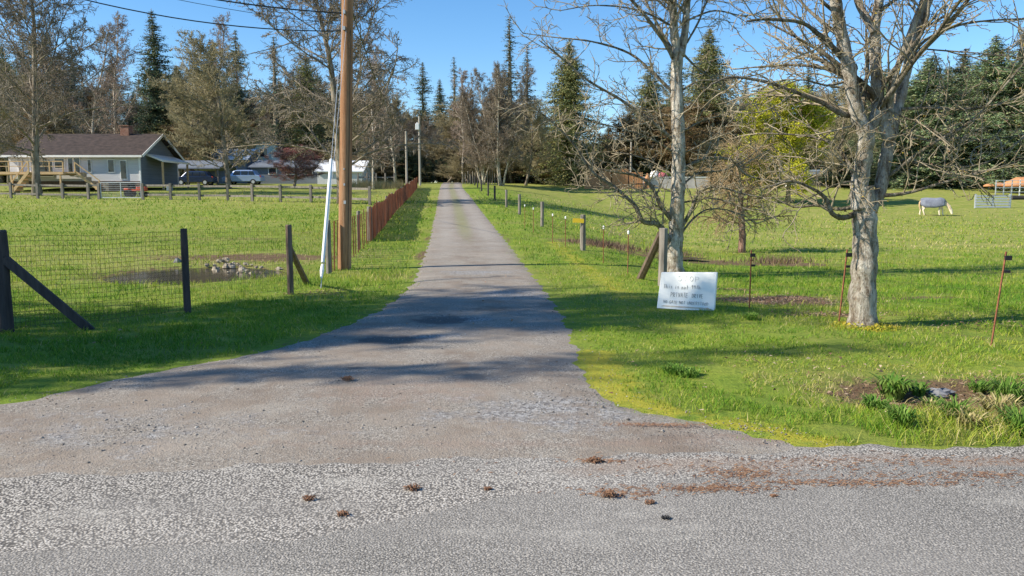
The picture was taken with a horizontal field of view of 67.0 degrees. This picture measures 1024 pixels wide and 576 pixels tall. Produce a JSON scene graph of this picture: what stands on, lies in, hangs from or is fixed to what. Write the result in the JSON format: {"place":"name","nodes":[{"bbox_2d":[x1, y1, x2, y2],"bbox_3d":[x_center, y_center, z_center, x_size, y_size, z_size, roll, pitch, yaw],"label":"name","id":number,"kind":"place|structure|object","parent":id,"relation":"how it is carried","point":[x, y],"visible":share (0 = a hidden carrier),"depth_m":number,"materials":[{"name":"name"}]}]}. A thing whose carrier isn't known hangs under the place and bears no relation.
{"place":"outdoors","nodes":[
{"label":"outdoors","id":0,"kind":"place"},
{"bbox_2d":[103,268,284,284],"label":"pond water","id":1,"kind":"structure","parent":0,"point":[157,275],"depth_m":16.90,"materials":[{"name":"brown liquid"}]},
{"bbox_2d":[0,182,824,477],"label":"driveway","id":2,"kind":"structure","parent":0,"point":[467,242],"depth_m":6.11,"materials":[{"name":"gravel"}]},
{"bbox_2d":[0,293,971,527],"bbox_3d":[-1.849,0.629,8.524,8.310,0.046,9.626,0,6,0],"label":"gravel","id":3,"kind":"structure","parent":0,"point":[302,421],"depth_m":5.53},
{"bbox_2d":[0,444,1023,575],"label":"road","id":4,"kind":"structure","parent":0,"point":[244,519],"depth_m":3.84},
{"bbox_2d":[338,422,1023,499],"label":"needle litter","id":5,"kind":"object","parent":4,"relation":"on","point":[714,486],"visible":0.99,"depth_m":4.43,"materials":[{"name":"plant"}]},
{"bbox_2d":[0,182,1023,449],"bbox_3d":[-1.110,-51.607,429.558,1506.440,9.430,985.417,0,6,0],"label":"ground","id":6,"kind":"structure","parent":0,"point":[722,374],"depth_m":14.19,"materials":[{"name":"plant"}]},
{"bbox_2d":[0,59,46,183],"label":"bare tree","id":7,"kind":"object","parent":6,"relation":"on","point":[5,117],"visible":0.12,"depth_m":94.59,"materials":[{"name":"brown plant"}]},
{"bbox_2d":[0,161,72,192],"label":"deck","id":8,"kind":"structure","parent":6,"relation":"on","point":[27,175],"depth_m":71.17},
{"bbox_2d":[0,91,75,162],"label":"bare tree","id":9,"kind":"object","parent":6,"relation":"on","point":[21,132],"visible":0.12,"depth_m":104.33,"materials":[{"name":"brown plant"}]},
{"bbox_2d":[13,52,90,115],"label":"bare tree","id":10,"kind":"object","parent":6,"relation":"on","point":[27,70],"visible":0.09,"depth_m":123.15,"materials":[{"name":"brown plant"}]},
{"bbox_2d":[23,112,96,133],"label":"bare tree","id":11,"kind":"object","parent":6,"relation":"on","point":[60,128],"visible":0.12,"depth_m":105.37,"materials":[{"name":"brown plant"}]},
{"bbox_2d":[56,32,88,129],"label":"conifer tree","id":12,"kind":"object","parent":6,"relation":"on","point":[72,85],"visible":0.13,"depth_m":122.93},
{"bbox_2d":[0,0,152,195],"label":"bare tree","id":13,"kind":"object","parent":6,"relation":"on","point":[44,53],"visible":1,"depth_m":62.39,"materials":[{"name":"grey plant"}]},
{"bbox_2d":[66,162,104,191],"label":"porch steps","id":14,"kind":"structure","parent":6,"relation":"on","point":[83,176],"depth_m":71.90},
{"bbox_2d":[0,125,188,189],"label":"house","id":15,"kind":"structure","parent":6,"relation":"on","point":[126,154],"depth_m":74.70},
{"bbox_2d":[66,22,127,133],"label":"bare tree","id":16,"kind":"object","parent":6,"relation":"on","point":[108,81],"visible":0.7,"depth_m":98.92,"materials":[{"name":"grey plant"}]},
{"bbox_2d":[66,82,136,132],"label":"bare tree","id":17,"kind":"object","parent":6,"relation":"on","point":[88,100],"visible":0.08,"depth_m":130.75,"materials":[{"name":"brown plant"}]},
{"bbox_2d":[91,11,142,133],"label":"bare tree","id":18,"kind":"object","parent":6,"relation":"on","point":[118,27],"visible":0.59,"depth_m":105.30,"materials":[{"name":"grey plant"}]},
{"bbox_2d":[111,10,187,151],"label":"conifer tree","id":19,"kind":"object","parent":6,"relation":"on","point":[154,93],"visible":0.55,"depth_m":114.34,"materials":[{"name":"plant"}]},
{"bbox_2d":[0,220,331,332],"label":"wire fence","id":20,"kind":"object","parent":6,"relation":"on","point":[8,263],"visible":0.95,"depth_m":10.16,"materials":[{"name":"grey metal"}]},
{"bbox_2d":[143,123,221,183],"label":"bare tree","id":21,"kind":"object","parent":6,"relation":"on","point":[186,152],"visible":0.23,"depth_m":100.67,"materials":[{"name":"brown plant"}]},
{"bbox_2d":[0,182,370,204],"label":"rail fence","id":22,"kind":"object","parent":6,"relation":"on","point":[310,197],"visible":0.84,"depth_m":56.13,"materials":[{"name":"grey wood"}]},
{"bbox_2d":[150,62,242,174],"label":"bare tree","id":23,"kind":"object","parent":6,"relation":"on","point":[196,122],"visible":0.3,"depth_m":101.32,"materials":[{"name":"brown plant"}]},
{"bbox_2d":[178,171,217,184],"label":"parked car","id":24,"kind":"object","parent":6,"relation":"on","point":[206,178],"visible":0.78,"depth_m":90.22,"materials":[{"name":"blue paint"}]},
{"bbox_2d":[178,160,237,184],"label":"carport","id":25,"kind":"object","parent":6,"relation":"on","point":[210,167],"visible":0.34,"depth_m":93.19,"materials":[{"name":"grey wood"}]},
{"bbox_2d":[143,26,280,188],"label":"bare tree","id":26,"kind":"object","parent":6,"relation":"on","point":[208,79],"visible":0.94,"depth_m":77.31,"materials":[{"name":"brown plant"}]},
{"bbox_2d":[190,11,245,146],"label":"bare tree","id":27,"kind":"object","parent":6,"relation":"on","point":[220,29],"visible":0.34,"depth_m":103.76,"materials":[{"name":"grey plant"}]},
{"bbox_2d":[208,149,258,183],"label":"shed","id":28,"kind":"structure","parent":6,"relation":"on","point":[222,173],"depth_m":103.04,"materials":[{"name":"wood"}]},
{"bbox_2d":[206,99,272,148],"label":"bare tree","id":29,"kind":"object","parent":6,"relation":"on","point":[253,125],"visible":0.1,"depth_m":120.11,"materials":[{"name":"brown plant"}]},
{"bbox_2d":[222,170,264,184],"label":"parked van","id":30,"kind":"object","parent":6,"relation":"on","point":[253,177],"visible":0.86,"depth_m":93.18,"materials":[{"name":"silver metal"}]},
{"bbox_2d":[223,30,267,148],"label":"conifer tree","id":31,"kind":"object","parent":6,"relation":"on","point":[242,92],"visible":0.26,"depth_m":118.81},
{"bbox_2d":[226,89,294,148],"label":"bare tree","id":32,"kind":"object","parent":6,"relation":"on","point":[268,116],"visible":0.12,"depth_m":116.69,"materials":[{"name":"brown plant"}]},
{"bbox_2d":[253,138,288,159],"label":"barn","id":33,"kind":"structure","parent":6,"relation":"on","point":[265,153],"depth_m":107.10,"materials":[{"name":"grey"}]},
{"bbox_2d":[253,36,295,141],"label":"conifer tree","id":34,"kind":"object","parent":6,"relation":"on","point":[275,120],"visible":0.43,"depth_m":109.27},
{"bbox_2d":[248,160,317,183],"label":"garage","id":35,"kind":"structure","parent":6,"relation":"on","point":[263,168],"depth_m":99.06,"materials":[{"name":"wood"}]},
{"bbox_2d":[266,143,328,185],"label":"plum tree","id":36,"kind":"object","parent":6,"relation":"on","point":[299,161],"visible":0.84,"depth_m":84.47,"materials":[{"name":"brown plant"}]},
{"bbox_2d":[267,58,340,144],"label":"bare tree","id":37,"kind":"object","parent":6,"relation":"on","point":[313,69],"visible":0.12,"depth_m":113.32,"materials":[{"name":"brown plant"}]},
{"bbox_2d":[278,51,334,159],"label":"conifer tree","id":38,"kind":"object","parent":6,"relation":"on","point":[305,73],"visible":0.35,"depth_m":109.01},
{"bbox_2d":[219,0,460,203],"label":"bare tree","id":39,"kind":"object","parent":6,"relation":"on","point":[368,92],"visible":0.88,"depth_m":49.95,"materials":[{"name":"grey plant"}]},
{"bbox_2d":[314,160,374,183],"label":"shed","id":40,"kind":"structure","parent":6,"relation":"on","point":[323,179],"depth_m":96.15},
{"bbox_2d":[338,0,352,269],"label":"utility pole","id":41,"kind":"object","parent":6,"relation":"on","point":[345,189],"visible":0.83,"depth_m":17.52,"materials":[{"name":"brown wood"}]},
{"bbox_2d":[86,0,340,31],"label":"overhead wire","id":42,"kind":"object","parent":41,"relation":"attached to","point":[217,23],"visible":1,"depth_m":16.69,"materials":[{"name":"black plastic"}]},
{"bbox_2d":[320,0,345,286],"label":"guy wire","id":43,"kind":"object","parent":41,"relation":"attached to","point":[329,187],"visible":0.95,"depth_m":14.73,"materials":[{"name":"metal"}]},
{"bbox_2d":[319,86,380,178],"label":"bare tree","id":44,"kind":"object","parent":6,"relation":"on","point":[355,118],"visible":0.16,"depth_m":100.09,"materials":[{"name":"brown plant"}]},
{"bbox_2d":[318,155,402,179],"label":"bare tree","id":45,"kind":"object","parent":6,"relation":"on","point":[387,172],"visible":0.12,"depth_m":107.37,"materials":[{"name":"brown plant"}]},
{"bbox_2d":[331,178,416,271],"bbox_3d":[-7.129,-6.122,50.059,0.280,4.085,67.448,-1,7,-5],"label":"slat fence","id":46,"kind":"object","parent":6,"relation":"on","point":[379,214],"visible":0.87,"depth_m":28.30,"materials":[{"name":"brown wood"}]},
{"bbox_2d":[355,60,393,189],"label":"bare tree","id":47,"kind":"object","parent":6,"relation":"on","point":[373,149],"visible":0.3,"depth_m":77.30,"materials":[{"name":"brown plant"}]},
{"bbox_2d":[352,178,404,188],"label":"dead stalks","id":48,"kind":"object","parent":6,"relation":"on","point":[394,184],"visible":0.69,"depth_m":80.26,"materials":[{"name":"brown plant"}]},
{"bbox_2d":[364,40,409,179],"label":"bare tree","id":49,"kind":"object","parent":6,"relation":"on","point":[403,117],"visible":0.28,"depth_m":95.72,"materials":[{"name":"grey plant"}]},
{"bbox_2d":[379,96,416,142],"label":"bare tree","id":50,"kind":"object","parent":6,"relation":"on","point":[402,106],"visible":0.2,"depth_m":134.00,"materials":[{"name":"brown plant"}]},
{"bbox_2d":[374,142,439,182],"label":"conifer tree","id":51,"kind":"object","parent":6,"relation":"on","point":[411,178],"visible":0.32,"depth_m":115.81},
{"bbox_2d":[394,109,439,151],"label":"bare tree","id":52,"kind":"object","parent":6,"relation":"on","point":[415,119],"visible":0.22,"depth_m":132.43,"materials":[{"name":"brown plant"}]},
{"bbox_2d":[410,62,435,182],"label":"conifer tree","id":53,"kind":"object","parent":6,"relation":"on","point":[422,99],"visible":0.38,"depth_m":138.66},
{"bbox_2d":[392,118,458,172],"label":"bare tree","id":54,"kind":"object","parent":6,"relation":"on","point":[421,127],"visible":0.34,"depth_m":125.87,"materials":[{"name":"brown plant"}]},
{"bbox_2d":[2,135,856,182],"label":"undergrowth","id":55,"kind":"object","parent":6,"relation":"on","point":[444,180],"visible":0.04,"depth_m":116.04,"materials":[{"name":"brown plant"}]},
{"bbox_2d":[429,78,447,179],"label":"conifer tree","id":56,"kind":"object","parent":6,"relation":"on","point":[439,96],"visible":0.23,"depth_m":142.74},
{"bbox_2d":[416,113,480,179],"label":"bare tree","id":57,"kind":"object","parent":6,"relation":"on","point":[444,136],"visible":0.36,"depth_m":121.16,"materials":[{"name":"brown plant"}]},
{"bbox_2d":[441,58,460,181],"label":"conifer tree","id":58,"kind":"object","parent":6,"relation":"on","point":[453,87],"visible":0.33,"depth_m":134.71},
{"bbox_2d":[428,155,479,182],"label":"bare tree","id":59,"kind":"object","parent":6,"relation":"on","point":[455,165],"visible":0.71,"depth_m":111.31,"materials":[{"name":"brown plant"}]},
{"bbox_2d":[424,94,487,182],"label":"bare tree","id":60,"kind":"object","parent":6,"relation":"on","point":[448,112],"visible":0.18,"depth_m":123.36,"materials":[{"name":"brown plant"}]},
{"bbox_2d":[447,68,478,182],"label":"bare tree","id":61,"kind":"object","parent":6,"relation":"on","point":[463,78],"visible":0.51,"depth_m":111.37,"materials":[{"name":"brown plant"}]},
{"bbox_2d":[457,87,514,184],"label":"bare tree","id":62,"kind":"object","parent":6,"relation":"on","point":[471,140],"visible":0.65,"depth_m":94.99,"materials":[{"name":"brown plant"}]},
{"bbox_2d":[467,61,539,185],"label":"bare tree","id":63,"kind":"object","parent":6,"relation":"on","point":[503,145],"visible":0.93,"depth_m":92.18,"materials":[{"name":"brown plant"}]},
{"bbox_2d":[465,149,546,182],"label":"bare tree","id":64,"kind":"object","parent":6,"relation":"on","point":[513,171],"visible":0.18,"depth_m":110.49,"materials":[{"name":"brown plant"}]},
{"bbox_2d":[482,18,541,182],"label":"conifer tree","id":65,"kind":"object","parent":6,"relation":"on","point":[510,66],"visible":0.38,"depth_m":112.86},
{"bbox_2d":[11,230,1023,413],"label":"leaf litter","id":66,"kind":"object","parent":6,"relation":"on","point":[782,300],"visible":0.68,"depth_m":10.65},
{"bbox_2d":[512,46,547,182],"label":"conifer tree","id":67,"kind":"object","parent":6,"relation":"on","point":[527,92],"visible":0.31,"depth_m":115.15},
{"bbox_2d":[508,99,559,185],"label":"bare tree","id":68,"kind":"object","parent":6,"relation":"on","point":[536,122],"visible":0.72,"depth_m":99.59,"materials":[{"name":"brown plant"}]},
{"bbox_2d":[518,40,617,188],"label":"conifer tree","id":69,"kind":"object","parent":6,"relation":"on","point":[569,93],"visible":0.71,"depth_m":104.90,"materials":[{"name":"plant"}]},
{"bbox_2d":[471,175,667,285],"bbox_3d":[-1.182,-7.156,56.963,0.467,4.896,85.718,-1,7,-6],"label":"wire fence","id":70,"kind":"object","parent":6,"relation":"on","point":[660,241],"visible":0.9,"depth_m":16.00,"materials":[{"name":"grey wood"}]},
{"bbox_2d":[584,169,642,188],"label":"board fence","id":71,"kind":"object","parent":6,"relation":"on","point":[620,177],"visible":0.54,"depth_m":100.06,"materials":[{"name":"orange wood"}]},
{"bbox_2d":[588,111,669,183],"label":"bare tree","id":72,"kind":"object","parent":6,"relation":"on","point":[616,136],"visible":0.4,"depth_m":109.82,"materials":[{"name":"brown plant"}]},
{"bbox_2d":[601,62,670,184],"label":"conifer tree","id":73,"kind":"object","parent":6,"relation":"on","point":[645,92],"visible":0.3,"depth_m":111.08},
{"bbox_2d":[495,0,828,271],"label":"bare tree","id":74,"kind":"object","parent":6,"relation":"on","point":[676,48],"visible":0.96,"depth_m":18.84,"materials":[{"name":"grey plant"}]},
{"bbox_2d":[659,361,689,374],"bbox_3d":[1.516,0.751,7.206,0.328,0.088,0.293,0,6,0],"label":"grass tuft","id":75,"kind":"object","parent":6,"relation":"on","point":[671,368],"visible":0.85,"depth_m":7.17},
{"bbox_2d":[643,177,709,188],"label":"wall","id":76,"kind":"structure","parent":6,"relation":"on","point":[690,183],"depth_m":100.94,"materials":[{"name":"white paint"}]},
{"bbox_2d":[603,97,770,176],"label":"bare tree","id":77,"kind":"object","parent":6,"relation":"on","point":[667,156],"visible":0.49,"depth_m":106.32,"materials":[{"name":"brown plant"}]},
{"bbox_2d":[673,365,700,378],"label":"grass tuft","id":78,"kind":"object","parent":6,"relation":"on","point":[688,372],"visible":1,"depth_m":7.04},
{"bbox_2d":[657,272,717,309],"bbox_3d":[2.586,0.036,11.420,0.860,0.565,0.181,4,7,29],"label":"sign board","id":79,"kind":"object","parent":6,"relation":"on","point":[687,290],"visible":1,"depth_m":11.38,"materials":[{"name":"white"}]},
{"bbox_2d":[553,236,829,265],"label":"dead reeds","id":80,"kind":"object","parent":6,"relation":"on","point":[772,260],"visible":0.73,"depth_m":25.52,"materials":[{"name":"brown plant"}]},
{"bbox_2d":[657,28,751,183],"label":"conifer tree","id":81,"kind":"object","parent":6,"relation":"on","point":[714,69],"visible":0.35,"depth_m":111.15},
{"bbox_2d":[685,136,747,179],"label":"tree","id":82,"kind":"object","parent":6,"relation":"on","point":[697,165],"visible":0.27,"depth_m":102.90,"materials":[{"name":"brown plant"}]},
{"bbox_2d":[686,125,802,252],"bbox_3d":[8.359,-3.650,28.910,4.506,5.071,3.744,-6,9,-41],"label":"bushy tree","id":83,"kind":"object","parent":6,"relation":"on","point":[742,237],"visible":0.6,"depth_m":28.78,"materials":[{"name":"brown plant"}]},
{"bbox_2d":[749,250,755,307],"bbox_3d":[3.498,-0.070,11.273,0.075,0.960,0.038,0,6,0],"label":"fence stake","id":84,"kind":"object","parent":6,"relation":"on","point":[751,256],"visible":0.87,"depth_m":11.25,"materials":[{"name":"metal"}]},
{"bbox_2d":[665,244,1023,339],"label":"wire netting","id":85,"kind":"object","parent":84,"relation":"attached to","point":[876,295],"visible":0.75,"depth_m":9.56,"materials":[{"name":"grey"}]},
{"bbox_2d":[717,79,836,202],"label":"leafing tree","id":86,"kind":"object","parent":6,"relation":"on","point":[815,124],"visible":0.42,"depth_m":79.13,"materials":[{"name":"green plant"}]},
{"bbox_2d":[802,79,880,186],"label":"tree","id":87,"kind":"object","parent":6,"relation":"on","point":[837,123],"visible":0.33,"depth_m":100.02,"materials":[{"name":"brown plant"}]},
{"bbox_2d":[796,147,891,186],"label":"conifer tree","id":88,"kind":"object","parent":6,"relation":"on","point":[821,177],"visible":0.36,"depth_m":103.21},
{"bbox_2d":[673,0,1023,326],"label":"bare tree","id":89,"kind":"object","parent":6,"relation":"on","point":[886,115],"visible":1,"depth_m":9.43,"materials":[{"name":"grey plant"}]},
{"bbox_2d":[830,321,900,331],"bbox_3d":[4.437,0.470,9.715,0.823,0.108,0.690,-2,7,-19],"label":"moss","id":90,"kind":"object","parent":6,"relation":"on","point":[873,326],"visible":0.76,"depth_m":9.59,"materials":[{"name":"yellow plant"}]},
{"bbox_2d":[859,393,897,411],"bbox_3d":[2.880,0.906,6.104,0.341,0.113,0.328,0,6,0],"label":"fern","id":91,"kind":"object","parent":6,"relation":"on","point":[868,401],"visible":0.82,"depth_m":6.06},
{"bbox_2d":[862,371,923,400],"bbox_3d":[3.289,0.855,6.706,0.509,0.193,0.534,3,7,25],"label":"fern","id":92,"kind":"object","parent":6,"relation":"on","point":[892,386],"visible":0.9,"depth_m":6.62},
{"bbox_2d":[873,401,926,427],"bbox_3d":[2.763,0.913,5.481,0.353,0.149,0.452,0,6,0],"label":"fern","id":93,"kind":"object","parent":6,"relation":"on","point":[897,411],"visible":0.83,"depth_m":5.46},
{"bbox_2d":[869,118,956,188],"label":"conifer tree","id":94,"kind":"object","parent":6,"relation":"on","point":[895,161],"visible":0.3,"depth_m":102.84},
{"bbox_2d":[909,380,930,396],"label":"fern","id":95,"kind":"object","parent":6,"relation":"on","point":[921,391],"visible":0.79,"depth_m":6.77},
{"bbox_2d":[850,55,1018,190],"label":"conifer tree","id":96,"kind":"object","parent":6,"relation":"on","point":[919,88],"visible":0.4,"depth_m":101.93,"materials":[{"name":"plant"}]},
{"bbox_2d":[889,132,981,186],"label":"conifer tree","id":97,"kind":"object","parent":6,"relation":"on","point":[933,175],"visible":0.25,"depth_m":101.23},
{"bbox_2d":[919,197,952,214],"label":"horse","id":98,"kind":"object","parent":6,"relation":"on","point":[925,203],"visible":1,"depth_m":66.64},
{"bbox_2d":[928,388,955,397],"bbox_3d":[3.777,0.931,6.844,0.221,0.108,0.195,-4,8,-34],"label":"field stone","id":99,"kind":"object","parent":6,"relation":"on","point":[943,392],"visible":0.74,"depth_m":6.78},
{"bbox_2d":[910,48,979,159],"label":"conifer tree","id":100,"kind":"object","parent":6,"relation":"on","point":[956,70],"visible":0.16,"depth_m":108.98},
{"bbox_2d":[926,393,981,422],"bbox_3d":[3.238,0.888,5.640,0.444,0.176,0.453,0,6,0],"label":"grass tuft","id":101,"kind":"object","parent":6,"relation":"on","point":[949,405],"visible":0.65,"depth_m":5.66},
{"bbox_2d":[940,407,993,430],"bbox_3d":[3.221,0.925,5.452,0.368,0.131,0.285,-2,7,-17],"label":"grass tuft","id":102,"kind":"object","parent":6,"relation":"on","point":[964,419],"visible":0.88,"depth_m":5.42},
{"bbox_2d":[911,34,1023,191],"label":"conifer tree","id":103,"kind":"object","parent":6,"relation":"on","point":[984,67],"visible":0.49,"depth_m":100.25,"materials":[{"name":"plant"}]},
{"bbox_2d":[963,377,988,392],"bbox_3d":[4.160,0.869,6.879,0.300,0.105,0.327,0,6,0],"label":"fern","id":104,"kind":"object","parent":6,"relation":"on","point":[979,387],"visible":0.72,"depth_m":6.84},
{"bbox_2d":[961,390,1023,419],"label":"grass tuft","id":105,"kind":"object","parent":6,"relation":"on","point":[996,401],"visible":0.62,"depth_m":5.75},
{"bbox_2d":[974,194,1011,207],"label":"gate panel","id":106,"kind":"structure","parent":6,"relation":"on","point":[992,199],"depth_m":77.52,"materials":[{"name":"metal"}]},
{"bbox_2d":[967,75,1023,192],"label":"conifer tree","id":107,"kind":"object","parent":6,"relation":"on","point":[1015,148],"visible":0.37,"depth_m":98.67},
{"bbox_2d":[971,375,1023,406],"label":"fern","id":108,"kind":"object","parent":6,"relation":"on","point":[1007,387],"visible":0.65,"depth_m":6.60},
{"bbox_2d":[990,251,1011,344],"bbox_3d":[5.420,0.170,8.582,0.166,1.152,0.038,0,6,0],"label":"fence stake","id":109,"kind":"object","parent":6,"relation":"on","point":[1006,257],"visible":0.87,"depth_m":8.57,"materials":[{"name":"metal"}]},
{"bbox_2d":[978,27,1023,173],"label":"conifer tree","id":110,"kind":"object","parent":6,"relation":"on","point":[1019,61],"visible":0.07,"depth_m":104.67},
{"bbox_2d":[989,403,1023,436],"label":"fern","id":111,"kind":"object","parent":6,"relation":"on","point":[1014,418],"visible":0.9,"depth_m":5.32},
{"bbox_2d":[0,0,1023,182],"label":"sky","id":112,"kind":"structure","parent":0,"point":[437,32],"materials":[{"name":"blue"}]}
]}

